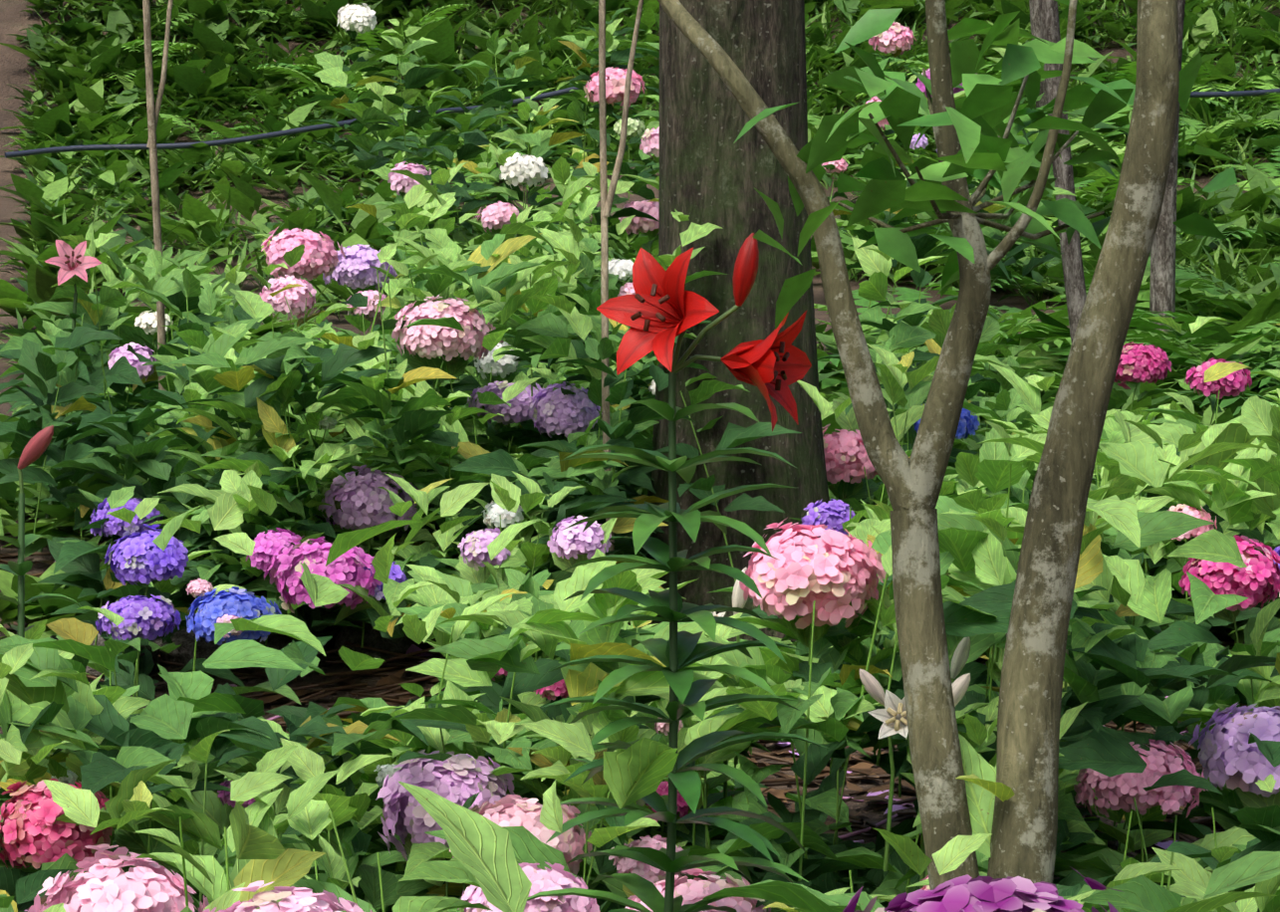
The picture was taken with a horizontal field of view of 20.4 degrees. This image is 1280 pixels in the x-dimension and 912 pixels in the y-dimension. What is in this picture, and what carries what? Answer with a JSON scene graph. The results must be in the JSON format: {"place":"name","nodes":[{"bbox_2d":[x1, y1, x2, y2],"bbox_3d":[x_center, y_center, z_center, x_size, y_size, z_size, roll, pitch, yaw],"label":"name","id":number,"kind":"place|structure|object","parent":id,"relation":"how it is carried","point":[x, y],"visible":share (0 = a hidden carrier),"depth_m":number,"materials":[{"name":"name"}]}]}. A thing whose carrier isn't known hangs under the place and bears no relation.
{"place":"outdoors","nodes":[
{"label":"outdoors","id":0,"kind":"place"},
{"bbox_2d":[0,0,1279,908],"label":"ground","id":1,"kind":"structure","parent":0,"point":[15,21],"depth_m":15.24,"materials":[{"name":"brown soil"}]},
{"bbox_2d":[142,0,643,555],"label":"thin tree stems","id":2,"kind":"object","parent":1,"relation":"on","point":[607,195],"visible":0.54,"depth_m":6.92,"materials":[{"name":"brown plant"}]},
{"bbox_2d":[0,233,1068,911],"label":"lily","id":3,"kind":"object","parent":1,"relation":"on","point":[685,779],"depth_m":3.80,"materials":[{"name":"green plant"}]},
{"bbox_2d":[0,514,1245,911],"bbox_3d":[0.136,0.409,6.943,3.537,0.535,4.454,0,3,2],"label":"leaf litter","id":4,"kind":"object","parent":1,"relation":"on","point":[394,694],"visible":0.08,"depth_m":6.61,"materials":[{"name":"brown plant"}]},
{"bbox_2d":[0,2,1279,911],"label":"hydrangea","id":5,"kind":"object","parent":1,"relation":"on","point":[218,492],"depth_m":5.02,"materials":[{"name":"green plant"}]},
{"bbox_2d":[0,0,1279,672],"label":"plants","id":6,"kind":"object","parent":1,"relation":"on","point":[1245,263],"visible":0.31,"depth_m":15.98,"materials":[{"name":"green plant"}]},
{"bbox_2d":[4,83,1279,158],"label":"irrigation hose","id":7,"kind":"object","parent":1,"relation":"on","point":[349,122],"visible":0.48,"depth_m":15.87,"materials":[{"name":"black rubber"}]},
{"bbox_2d":[17,0,1279,911],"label":"plant stems","id":8,"kind":"object","parent":1,"relation":"on","point":[672,598],"visible":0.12,"depth_m":4.63,"materials":[{"name":"green plant"}]},
{"bbox_2d":[627,0,829,642],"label":"tree","id":9,"kind":"object","parent":1,"relation":"on","point":[710,171],"visible":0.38,"depth_m":7.04,"materials":[{"name":"brown plant"}]},
{"bbox_2d":[657,0,1239,890],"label":"tree","id":10,"kind":"object","parent":1,"relation":"on","point":[1024,835],"depth_m":2.98,"materials":[{"name":"brown wood"}]},
{"bbox_2d":[1028,0,1185,342],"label":"trunks","id":11,"kind":"object","parent":1,"relation":"on","point":[1044,19],"visible":0.31,"depth_m":10.68,"materials":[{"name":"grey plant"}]}
]}

